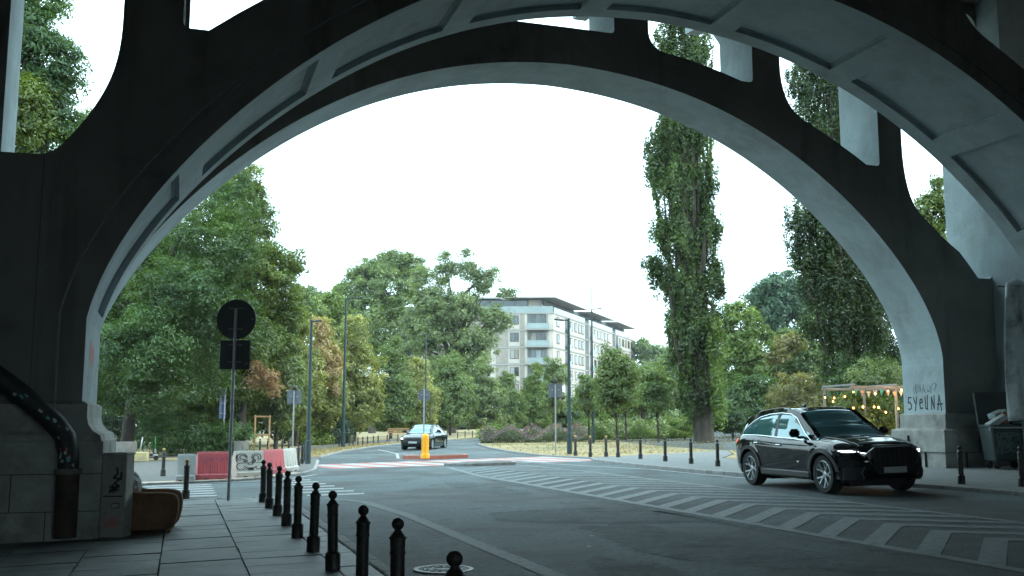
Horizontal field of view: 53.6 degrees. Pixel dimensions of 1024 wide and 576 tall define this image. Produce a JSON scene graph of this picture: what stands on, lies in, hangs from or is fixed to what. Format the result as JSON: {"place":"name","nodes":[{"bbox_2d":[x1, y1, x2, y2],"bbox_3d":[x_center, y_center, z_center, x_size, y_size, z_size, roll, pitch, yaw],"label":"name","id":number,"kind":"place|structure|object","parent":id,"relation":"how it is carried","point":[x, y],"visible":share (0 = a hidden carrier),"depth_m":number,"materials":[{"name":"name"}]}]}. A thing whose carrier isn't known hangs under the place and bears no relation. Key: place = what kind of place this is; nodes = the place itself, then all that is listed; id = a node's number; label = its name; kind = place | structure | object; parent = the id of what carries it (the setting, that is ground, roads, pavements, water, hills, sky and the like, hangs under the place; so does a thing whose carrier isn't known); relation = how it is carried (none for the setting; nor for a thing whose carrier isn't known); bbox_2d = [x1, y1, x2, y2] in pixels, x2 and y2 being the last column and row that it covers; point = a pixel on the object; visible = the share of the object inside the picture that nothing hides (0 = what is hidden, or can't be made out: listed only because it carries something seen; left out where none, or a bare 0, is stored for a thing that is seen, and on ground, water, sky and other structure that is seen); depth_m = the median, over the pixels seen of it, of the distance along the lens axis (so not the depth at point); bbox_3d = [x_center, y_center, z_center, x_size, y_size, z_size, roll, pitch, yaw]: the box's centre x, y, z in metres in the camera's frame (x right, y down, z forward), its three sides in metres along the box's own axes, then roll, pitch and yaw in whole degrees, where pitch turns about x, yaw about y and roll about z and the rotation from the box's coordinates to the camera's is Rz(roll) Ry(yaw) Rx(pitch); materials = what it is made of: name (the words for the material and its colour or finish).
{"place":"outdoors","nodes":[
{"label":"outdoors","id":0,"kind":"place"},
{"bbox_2d":[0,496,383,575],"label":"pavement","id":1,"kind":"structure","parent":0,"point":[199,540],"depth_m":13.66,"materials":[{"name":"grey concrete"}]},
{"bbox_2d":[99,452,135,537],"bbox_3d":[-6.136,3.207,15.735,0.410,1.292,0.333,0,-8,2],"label":"utility cabinet","id":2,"kind":"object","parent":1,"relation":"on","point":[116,494],"visible":0.99,"depth_m":15.61,"materials":[{"name":"metal"}]},
{"bbox_2d":[131,488,182,532],"bbox_3d":[-5.910,3.495,16.393,1.054,0.875,1.018,2,-8,-14],"label":"armchair","id":3,"kind":"object","parent":1,"relation":"on","point":[157,509],"visible":0.59,"depth_m":15.95,"materials":[{"name":"brown leather"}]},
{"bbox_2d":[217,299,255,500],"bbox_3d":[-6.259,2.524,22.691,0.910,4.575,0.097,0,-8,4],"label":"road sign","id":4,"kind":"object","parent":1,"relation":"on","point":[236,318],"visible":0.97,"depth_m":22.89,"materials":[{"name":"metal"}]},
{"bbox_2d":[259,460,266,502],"bbox_3d":[-5.329,4.183,21.713,0.176,0.997,0.176,4,-7,-33],"label":"bollard","id":5,"kind":"object","parent":1,"relation":"on","point":[262,493],"visible":0.92,"depth_m":21.67,"materials":[{"name":"black metal"}]},
{"bbox_2d":[265,462,273,507],"bbox_3d":[-4.844,3.985,20.237,0.176,0.997,0.176,1,-9,-18],"label":"bollard","id":6,"kind":"object","parent":1,"relation":"on","point":[269,500],"visible":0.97,"depth_m":20.19,"materials":[{"name":"black metal"}]},
{"bbox_2d":[272,466,282,515],"bbox_3d":[-4.280,3.762,18.564,0.176,0.997,0.176,3,-10,-16],"label":"bollard","id":7,"kind":"object","parent":1,"relation":"on","point":[277,508],"visible":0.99,"depth_m":18.52,"materials":[{"name":"black metal"}]},
{"bbox_2d":[281,470,291,526],"bbox_3d":[-3.718,3.520,16.750,0.176,0.997,0.176,-5,-9,34],"label":"bollard","id":8,"kind":"object","parent":1,"relation":"on","point":[286,517],"visible":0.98,"depth_m":16.70,"materials":[{"name":"black metal"}]},
{"bbox_2d":[291,476,303,537],"bbox_3d":[-3.184,3.296,15.070,0.176,0.997,0.176,-7,-10,35],"label":"bollard","id":9,"kind":"object","parent":1,"relation":"on","point":[297,528],"visible":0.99,"depth_m":15.02,"materials":[{"name":"black metal"}]},
{"bbox_2d":[306,482,320,551],"bbox_3d":[-2.609,3.070,13.377,0.176,0.997,0.176,2,-8,-7],"label":"bollard","id":10,"kind":"object","parent":1,"relation":"on","point":[313,541],"visible":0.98,"depth_m":13.33,"materials":[{"name":"black metal"}]},
{"bbox_2d":[325,490,340,570],"bbox_3d":[-2.074,2.849,11.722,0.176,0.997,0.176,-1,-8,-5],"label":"bollard","id":11,"kind":"object","parent":1,"relation":"on","point":[332,558],"visible":1,"depth_m":11.67,"materials":[{"name":"black metal"}]},
{"bbox_2d":[355,505,370,575],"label":"bollard","id":12,"kind":"object","parent":1,"relation":"on","point":[363,522],"visible":1,"depth_m":9.62,"materials":[{"name":"black metal"}]},
{"bbox_2d":[389,517,406,575],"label":"bollard","id":13,"kind":"object","parent":1,"relation":"on","point":[397,538],"visible":1,"depth_m":8.30,"materials":[{"name":"black metal"}]},
{"bbox_2d":[444,550,465,575],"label":"bollard","id":14,"kind":"object","parent":1,"relation":"on","point":[454,559],"visible":1,"depth_m":6.21,"materials":[{"name":"black metal"}]},
{"bbox_2d":[142,472,300,482],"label":"pavement","id":15,"kind":"structure","parent":0,"point":[218,479],"depth_m":31.10,"materials":[{"name":"grey concrete"}]},
{"bbox_2d":[176,454,196,480],"bbox_3d":[-9.931,5.505,30.932,0.530,0.860,0.507,1,-8,-5],"label":"barrier","id":16,"kind":"object","parent":15,"relation":"on","point":[182,458],"visible":0.77,"depth_m":30.83,"materials":[{"name":"grey plastic"}]},
{"bbox_2d":[197,452,231,479],"bbox_3d":[-9.254,5.542,31.463,1.018,0.900,0.427,3,-8,-24],"label":"barrier","id":17,"kind":"object","parent":15,"relation":"on","point":[212,465],"visible":0.88,"depth_m":31.33,"materials":[{"name":"red plastic"}]},
{"bbox_2d":[231,450,263,477],"bbox_3d":[-8.440,5.647,32.368,0.427,0.880,1.093,-6,-10,39],"label":"barrier","id":18,"kind":"object","parent":15,"relation":"on","point":[246,463],"visible":0.89,"depth_m":32.19,"materials":[{"name":"white plastic"}]},
{"bbox_2d":[134,457,318,483],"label":"plaza","id":19,"kind":"structure","parent":0,"point":[148,471],"depth_m":38.42,"materials":[{"name":"concrete"}]},
{"bbox_2d":[15,0,101,153],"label":"tree","id":20,"kind":"object","parent":19,"relation":"on","point":[47,92],"visible":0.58,"depth_m":36.76,"materials":[{"name":"green plant"}]},
{"bbox_2d":[263,449,285,473],"bbox_3d":[-8.075,5.852,33.990,0.427,0.860,1.112,-4,-8,25],"label":"barrier","id":21,"kind":"object","parent":19,"relation":"on","point":[275,457],"visible":0.55,"depth_m":34.01,"materials":[{"name":"red plastic"}]},
{"bbox_2d":[283,448,298,471],"bbox_3d":[-7.818,6.024,35.331,0.427,0.840,1.588,0,-8,4],"label":"barrier","id":22,"kind":"object","parent":19,"relation":"on","point":[290,460],"visible":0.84,"depth_m":35.29,"materials":[{"name":"white plastic"}]},
{"bbox_2d":[287,385,300,447],"bbox_3d":[-9.738,6.031,45.111,0.620,3.387,0.199,0,-8,0],"label":"road sign","id":23,"kind":"object","parent":19,"relation":"on","point":[293,396],"visible":0.93,"depth_m":45.28,"materials":[{"name":"metal"}]},
{"bbox_2d":[305,319,321,463],"bbox_3d":[-8.136,4.254,41.532,0.558,5.953,0.238,0,-8,0],"label":"street lamp","id":24,"kind":"object","parent":19,"relation":"on","point":[308,448],"visible":0.92,"depth_m":41.40,"materials":[{"name":"grey metal"}]},
{"bbox_2d":[135,429,530,460],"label":"lawn","id":25,"kind":"structure","parent":0,"point":[364,435],"depth_m":85.82,"materials":[{"name":"green plant"}]},
{"bbox_2d":[101,404,144,451],"bbox_3d":[-23.493,8.198,59.304,4.236,3.685,4.506,4,-8,-26],"label":"shrub","id":26,"kind":"object","parent":25,"relation":"on","point":[116,428],"visible":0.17,"depth_m":58.59,"materials":[{"name":"green plant"}]},
{"bbox_2d":[134,410,202,455],"bbox_3d":[-18.894,8.027,55.377,5.299,2.831,4.001,-5,-9,31],"label":"shrub","id":27,"kind":"object","parent":25,"relation":"on","point":[164,440],"visible":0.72,"depth_m":54.46,"materials":[{"name":"green plant"}]},
{"bbox_2d":[109,366,240,430],"bbox_3d":[-20.686,7.360,62.617,7.771,6.029,8.373,2,-8,-13],"label":"shrub","id":28,"kind":"object","parent":25,"relation":"on","point":[205,411],"visible":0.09,"depth_m":60.57,"materials":[{"name":"green plant"}]},
{"bbox_2d":[97,172,272,441],"bbox_3d":[-18.811,1.221,55.012,10.905,16.187,13.532,2,-8,-17],"label":"tree","id":29,"kind":"object","parent":25,"relation":"on","point":[182,270],"visible":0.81,"depth_m":51.82,"materials":[{"name":"green plant"}]},
{"bbox_2d":[170,410,259,454],"bbox_3d":[-15.880,7.860,54.202,5.110,2.715,3.672,0,-8,0],"label":"shrub","id":30,"kind":"object","parent":25,"relation":"on","point":[213,437],"visible":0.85,"depth_m":53.68,"materials":[{"name":"green plant"}]},
{"bbox_2d":[168,160,316,432],"bbox_3d":[-16.411,0.936,61.543,9.901,18.299,7.176,-7,-10,42],"label":"tree","id":31,"kind":"object","parent":25,"relation":"on","point":[278,278],"visible":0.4,"depth_m":60.55,"materials":[{"name":"green plant"}]},
{"bbox_2d":[196,300,317,444],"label":"woodland","id":32,"kind":"object","parent":25,"relation":"on","point":[264,427],"depth_m":73.47,"materials":[{"name":"green plant"}]},
{"bbox_2d":[252,337,313,448],"bbox_3d":[-14.654,5.903,63.778,4.325,8.941,3.460,0,-8,0],"label":"tree","id":33,"kind":"object","parent":25,"relation":"on","point":[278,410],"visible":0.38,"depth_m":63.07,"materials":[{"name":"green plant"}]},
{"bbox_2d":[273,420,336,445],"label":"shrub","id":34,"kind":"object","parent":25,"relation":"on","point":[315,438],"visible":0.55,"depth_m":70.70,"materials":[{"name":"green plant"}]},
{"bbox_2d":[288,310,330,445],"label":"tree","id":35,"kind":"object","parent":25,"relation":"on","point":[318,377],"visible":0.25,"depth_m":69.30,"materials":[{"name":"green plant"}]},
{"bbox_2d":[294,282,345,337],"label":"tree","id":36,"kind":"object","parent":25,"relation":"on","point":[312,289],"visible":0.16,"depth_m":129.95,"materials":[{"name":"green plant"}]},
{"bbox_2d":[304,315,350,432],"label":"tree","id":37,"kind":"object","parent":25,"relation":"on","point":[327,344],"visible":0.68,"depth_m":72.61,"materials":[{"name":"green plant"}]},
{"bbox_2d":[315,414,356,443],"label":"shrub","id":38,"kind":"object","parent":25,"relation":"on","point":[336,431],"visible":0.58,"depth_m":73.48,"materials":[{"name":"green plant"}]},
{"bbox_2d":[308,291,377,383],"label":"tree","id":39,"kind":"object","parent":25,"relation":"on","point":[321,310],"visible":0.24,"depth_m":86.22,"materials":[{"name":"green plant"}]},
{"bbox_2d":[341,297,362,446],"bbox_3d":[-10.227,5.363,64.783,1.240,9.686,0.284,0,-8,0],"label":"street lamp","id":40,"kind":"object","parent":25,"relation":"on","point":[343,399],"visible":0.94,"depth_m":64.65,"materials":[{"name":"grey metal"}]},
{"bbox_2d":[337,314,389,441],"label":"tree","id":41,"kind":"object","parent":25,"relation":"on","point":[364,392],"visible":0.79,"depth_m":79.18,"materials":[{"name":"green plant"}]},
{"bbox_2d":[322,248,439,432],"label":"tree","id":42,"kind":"object","parent":25,"relation":"on","point":[369,284],"visible":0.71,"depth_m":124.25,"materials":[{"name":"green plant"}]},
{"bbox_2d":[367,334,418,438],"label":"tree","id":43,"kind":"object","parent":25,"relation":"on","point":[398,402],"visible":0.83,"depth_m":86.89,"materials":[{"name":"green plant"}]},
{"bbox_2d":[394,329,420,374],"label":"tree","id":44,"kind":"object","parent":25,"relation":"on","point":[408,352],"visible":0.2,"depth_m":117.55,"materials":[{"name":"green plant"}]},
{"bbox_2d":[402,355,443,431],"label":"tree","id":45,"kind":"object","parent":25,"relation":"on","point":[415,365],"visible":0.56,"depth_m":90.87,"materials":[{"name":"green plant"}]},
{"bbox_2d":[427,349,479,434],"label":"tree","id":46,"kind":"object","parent":25,"relation":"on","point":[453,386],"visible":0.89,"depth_m":96.77,"materials":[{"name":"green plant"}]},
{"bbox_2d":[397,246,522,432],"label":"tree","id":47,"kind":"object","parent":25,"relation":"on","point":[449,312],"visible":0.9,"depth_m":111.91,"materials":[{"name":"green plant"}]},
{"bbox_2d":[460,353,509,430],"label":"tree","id":48,"kind":"object","parent":25,"relation":"on","point":[491,398],"visible":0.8,"depth_m":102.67,"materials":[{"name":"green plant"}]},
{"bbox_2d":[491,370,529,429],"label":"tree","id":49,"kind":"object","parent":25,"relation":"on","point":[514,414],"visible":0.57,"depth_m":106.70,"materials":[{"name":"green plant"}]},
{"bbox_2d":[296,434,740,455],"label":"grass","id":50,"kind":"structure","parent":25,"relation":"on","point":[315,452],"depth_m":57.41,"materials":[{"name":"green plant"}]},
{"bbox_2d":[519,362,553,430],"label":"tree","id":51,"kind":"object","parent":25,"relation":"on","point":[538,415],"visible":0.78,"depth_m":110.57,"materials":[{"name":"green plant"}]},
{"bbox_2d":[21,0,945,422],"label":"sky","id":52,"kind":"structure","parent":0,"point":[545,185],"materials":[{"name":"white"}]},
{"bbox_2d":[142,429,1023,575],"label":"road","id":53,"kind":"structure","parent":0,"point":[562,548],"depth_m":18.44,"materials":[{"name":"grey asphalt"}]},
{"bbox_2d":[182,459,189,498],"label":"bollard","id":54,"kind":"object","parent":53,"relation":"on","point":[186,492],"visible":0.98,"depth_m":23.15,"materials":[{"name":"black metal"}]},
{"bbox_2d":[142,460,318,485],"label":"kerb","id":55,"kind":"structure","parent":53,"relation":"on","point":[315,467],"depth_m":30.89,"materials":[{"name":"concrete"}]},
{"bbox_2d":[183,497,389,575],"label":"kerb","id":56,"kind":"structure","parent":53,"relation":"on","point":[378,565],"depth_m":13.93,"materials":[{"name":"concrete"}]},
{"bbox_2d":[401,424,447,449],"bbox_3d":[-5.132,8.718,59.445,2.273,1.456,4.907,-1,-8,11],"label":"saloon car","id":57,"kind":"object","parent":53,"relation":"on","point":[437,435],"visible":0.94,"depth_m":58.44,"materials":[{"name":"black paint"}]},
{"bbox_2d":[282,498,566,575],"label":"road marking","id":58,"kind":"object","parent":53,"relation":"on","point":[528,564],"visible":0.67,"depth_m":14.55,"materials":[{"name":"paint"}]},
{"bbox_2d":[403,453,467,458],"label":"traffic island","id":59,"kind":"structure","parent":53,"relation":"on","point":[445,456],"depth_m":44.54,"materials":[{"name":"concrete"}]},
{"bbox_2d":[144,450,740,496],"bbox_3d":[-6.748,7.164,41.278,15.456,0.360,36.056,3,-8,-19],"label":"road marking","id":60,"kind":"object","parent":53,"relation":"on","point":[397,455],"visible":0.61,"depth_m":28.55,"materials":[{"name":"white paint"}]},
{"bbox_2d":[413,564,473,573],"bbox_3d":[-0.814,3.348,12.085,0.720,0.013,0.720,0,-8,0],"label":"manhole cover","id":61,"kind":"object","parent":53,"relation":"on","point":[442,568],"visible":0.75,"depth_m":12.09,"materials":[{"name":"metal"}]},
{"bbox_2d":[318,457,591,468],"bbox_3d":[-2.043,6.935,40.242,11.220,0.260,5.726,2,-8,-18],"label":"road marking","id":62,"kind":"object","parent":53,"relation":"on","point":[449,461],"visible":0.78,"depth_m":40.64,"materials":[{"name":"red paint"}]},
{"bbox_2d":[444,460,515,465],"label":"traffic island","id":63,"kind":"structure","parent":53,"relation":"on","point":[486,463],"depth_m":37.47,"materials":[{"name":"concrete"}]},
{"bbox_2d":[478,443,589,458],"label":"kerb","id":64,"kind":"structure","parent":53,"relation":"on","point":[525,453],"depth_m":45.73,"materials":[{"name":"concrete"}]},
{"bbox_2d":[318,458,931,575],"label":"road marking","id":65,"kind":"object","parent":53,"relation":"on","point":[745,550],"visible":0.87,"depth_m":14.03,"materials":[{"name":"white paint"}]},
{"bbox_2d":[446,464,1023,572],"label":"road marking","id":66,"kind":"object","parent":53,"relation":"on","point":[993,551],"visible":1,"depth_m":17.23,"materials":[{"name":"paint"}]},
{"bbox_2d":[590,457,1023,495],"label":"kerb","id":67,"kind":"structure","parent":53,"relation":"on","point":[974,489],"depth_m":25.80,"materials":[{"name":"concrete"}]},
{"bbox_2d":[736,404,922,493],"bbox_3d":[7.196,3.652,23.531,2.540,1.925,5.364,1,-7,-16],"label":"suv","id":68,"kind":"object","parent":53,"relation":"on","point":[832,450],"visible":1,"depth_m":22.46,"materials":[{"name":"black paint"}]},
{"bbox_2d":[481,439,736,458],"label":"lawn","id":69,"kind":"structure","parent":0,"point":[596,452],"depth_m":51.41,"materials":[{"name":"yellow plant"}]},
{"bbox_2d":[479,422,587,443],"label":"lavender bed","id":70,"kind":"object","parent":69,"relation":"on","point":[527,435],"visible":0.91,"depth_m":66.05,"materials":[{"name":"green plant"}]},
{"bbox_2d":[548,379,561,453],"bbox_3d":[1.966,5.826,45.748,0.620,3.437,0.199,0,-8,0],"label":"road sign","id":71,"kind":"object","parent":69,"relation":"on","point":[555,389],"visible":0.95,"depth_m":45.93,"materials":[{"name":"metal"}]},
{"bbox_2d":[539,356,571,422],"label":"tree","id":72,"kind":"object","parent":69,"relation":"on","point":[552,371],"visible":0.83,"depth_m":83.35,"materials":[{"name":"green plant"}]},
{"bbox_2d":[554,318,571,453],"bbox_3d":[2.268,4.377,44.946,0.768,6.086,0.238,0,-8,0],"label":"street lamp","id":73,"kind":"object","parent":69,"relation":"on","point":[569,442],"visible":0.92,"depth_m":44.87,"materials":[{"name":"grey metal"}]},
{"bbox_2d":[572,373,599,442],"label":"tree","id":74,"kind":"object","parent":69,"relation":"on","point":[584,399],"visible":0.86,"depth_m":61.42,"materials":[{"name":"green plant"}]},
{"bbox_2d":[591,289,601,442],"bbox_3d":[5.267,4.821,63.032,0.750,9.629,0.202,0,-8,0],"label":"street lamp","id":75,"kind":"object","parent":69,"relation":"on","point":[593,434],"visible":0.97,"depth_m":63.04,"materials":[{"name":"grey metal"}]},
{"bbox_2d":[590,341,644,446],"bbox_3d":[5.679,5.793,54.693,3.006,5.982,2.327,0,-8,0],"label":"tree","id":76,"kind":"object","parent":69,"relation":"on","point":[612,383],"visible":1,"depth_m":54.45,"materials":[{"name":"green plant"}]},
{"bbox_2d":[571,353,690,421],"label":"tree","id":77,"kind":"object","parent":69,"relation":"on","point":[641,410],"visible":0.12,"depth_m":93.78,"materials":[{"name":"green plant"}]},
{"bbox_2d":[587,417,692,440],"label":"flower bed","id":78,"kind":"object","parent":69,"relation":"on","point":[602,432],"visible":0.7,"depth_m":65.97,"materials":[{"name":"green plant"}]},
{"bbox_2d":[635,364,676,442],"bbox_3d":[8.777,7.096,61.518,2.640,4.962,2.385,0,-8,0],"label":"tree","id":79,"kind":"object","parent":69,"relation":"on","point":[654,393],"visible":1,"depth_m":61.39,"materials":[{"name":"green plant"}]},
{"bbox_2d":[667,418,692,439],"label":"shrub","id":80,"kind":"object","parent":69,"relation":"on","point":[676,430],"visible":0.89,"depth_m":64.94,"materials":[{"name":"green plant"}]},
{"bbox_2d":[640,22,729,442],"bbox_3d":[10.421,-6.352,61.485,5.261,31.536,3.479,-3,-8,21],"label":"poplar tree","id":81,"kind":"object","parent":69,"relation":"on","point":[676,170],"visible":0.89,"depth_m":60.46,"materials":[{"name":"green plant"}]},
{"bbox_2d":[713,407,752,438],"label":"shrub","id":82,"kind":"object","parent":69,"relation":"on","point":[737,420],"visible":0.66,"depth_m":62.73,"materials":[{"name":"green plant"}]},
{"bbox_2d":[689,370,800,436],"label":"shrub","id":83,"kind":"object","parent":69,"relation":"on","point":[750,394],"visible":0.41,"depth_m":70.20,"materials":[{"name":"green plant"}]},
{"bbox_2d":[717,298,776,387],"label":"tree","id":84,"kind":"object","parent":69,"relation":"on","point":[745,352],"visible":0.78,"depth_m":83.15,"materials":[{"name":"green plant"}]},
{"bbox_2d":[737,269,813,386],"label":"tree","id":85,"kind":"object","parent":69,"relation":"on","point":[772,298],"visible":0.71,"depth_m":95.52,"materials":[{"name":"green plant"}]},
{"bbox_2d":[753,315,829,381],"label":"tree","id":86,"kind":"object","parent":69,"relation":"on","point":[787,350],"visible":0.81,"depth_m":78.81,"materials":[{"name":"green plant"}]},
{"bbox_2d":[761,371,834,409],"bbox_3d":[18.451,7.513,65.184,4.713,4.616,4.640,-4,-9,30],"label":"shrub","id":87,"kind":"object","parent":69,"relation":"on","point":[793,397],"visible":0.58,"depth_m":64.52,"materials":[{"name":"green plant"}]},
{"bbox_2d":[780,64,901,390],"bbox_3d":[17.045,-4.565,51.947,4.596,25.380,6.950,-7,-11,44],"label":"poplar tree","id":88,"kind":"object","parent":69,"relation":"on","point":[842,298],"visible":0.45,"depth_m":50.15,"materials":[{"name":"green plant"}]},
{"bbox_2d":[812,350,903,422],"bbox_3d":[17.040,5.174,46.737,5.487,4.743,6.099,0,-8,0],"label":"shrub","id":89,"kind":"object","parent":69,"relation":"on","point":[839,382],"visible":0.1,"depth_m":46.99,"materials":[{"name":"green plant"}]},
{"bbox_2d":[821,383,902,428],"bbox_3d":[15.291,5.250,41.009,4.500,2.632,2.800,1,-8,-8],"label":"pergola","id":90,"kind":"object","parent":69,"relation":"on","point":[895,388],"visible":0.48,"depth_m":40.15,"materials":[{"name":"paint"}]},
{"bbox_2d":[828,385,903,435],"bbox_3d":[15.406,5.567,42.833,4.030,3.016,2.566,0,-8,0],"label":"shrub","id":91,"kind":"object","parent":69,"relation":"on","point":[887,419],"visible":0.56,"depth_m":42.51,"materials":[{"name":"green plant"}]},
{"bbox_2d":[832,355,902,417],"bbox_3d":[16.151,5.168,45.243,3.915,4.385,3.142,4,-9,-30],"label":"shrub","id":92,"kind":"object","parent":69,"relation":"on","point":[894,376],"visible":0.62,"depth_m":44.94,"materials":[{"name":"green plant"}]},
{"bbox_2d":[912,174,946,239],"bbox_3d":[18.972,0.992,46.299,3.054,12.815,3.018,-7,-10,41],"label":"tree","id":93,"kind":"object","parent":69,"relation":"on","point":[932,202],"visible":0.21,"depth_m":46.48,"materials":[{"name":"green plant"}]},
{"bbox_2d":[594,450,1023,490],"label":"pavement","id":94,"kind":"structure","parent":0,"point":[1004,477],"depth_m":27.80,"materials":[{"name":"grey concrete"}]},
{"bbox_2d":[956,446,965,483],"bbox_3d":[9.964,3.972,22.502,0.164,0.937,0.164,0,-8,0],"label":"bollard","id":95,"kind":"object","parent":94,"relation":"on","point":[960,476],"visible":0.95,"depth_m":22.46,"materials":[{"name":"black metal"}]},
{"bbox_2d":[972,392,1023,468],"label":"waste container","id":96,"kind":"object","parent":94,"relation":"on","point":[1002,442],"visible":0.83,"depth_m":27.31,"materials":[{"name":"plastic"}]},
{"bbox_2d":[1017,446,1023,486],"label":"bollard","id":97,"kind":"object","parent":94,"relation":"on","point":[1020,456],"visible":0.99,"depth_m":21.36,"materials":[{"name":"black metal"}]},
{"bbox_3d":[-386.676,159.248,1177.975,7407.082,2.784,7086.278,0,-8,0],"label":"ground","id":98,"kind":"structure","parent":0,"visible":0},
{"bbox_2d":[0,0,1023,543],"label":"viaduct","id":99,"kind":"object","parent":98,"relation":"on","point":[940,82],"visible":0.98,"depth_m":22.93,"materials":[{"name":"concrete"}]},
{"bbox_2d":[0,365,82,538],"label":"rain pipe","id":100,"kind":"object","parent":99,"relation":"attached to","point":[46,415],"visible":1,"depth_m":15.16,"materials":[{"name":"black metal"}]},
{"bbox_2d":[997,278,1023,440],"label":"tarpaulin","id":101,"kind":"object","parent":99,"relation":"attached to","point":[1014,335],"visible":1,"depth_m":25.86,"materials":[{"name":"grey fabric"}]},
{"bbox_2d":[404,288,636,400],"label":"apartment block","id":102,"kind":"structure","parent":98,"relation":"on","point":[537,333],"depth_m":182.93,"materials":[{"name":"concrete"}]},
{"bbox_2d":[520,390,684,428],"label":"woodland","id":103,"kind":"object","parent":98,"relation":"on","point":[561,417],"visible":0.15,"depth_m":115.44,"materials":[{"name":"green plant"}]},
{"bbox_2d":[630,336,668,371],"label":"tree","id":104,"kind":"object","parent":98,"relation":"on","point":[644,350],"visible":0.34,"depth_m":238.00,"materials":[{"name":"green plant"}]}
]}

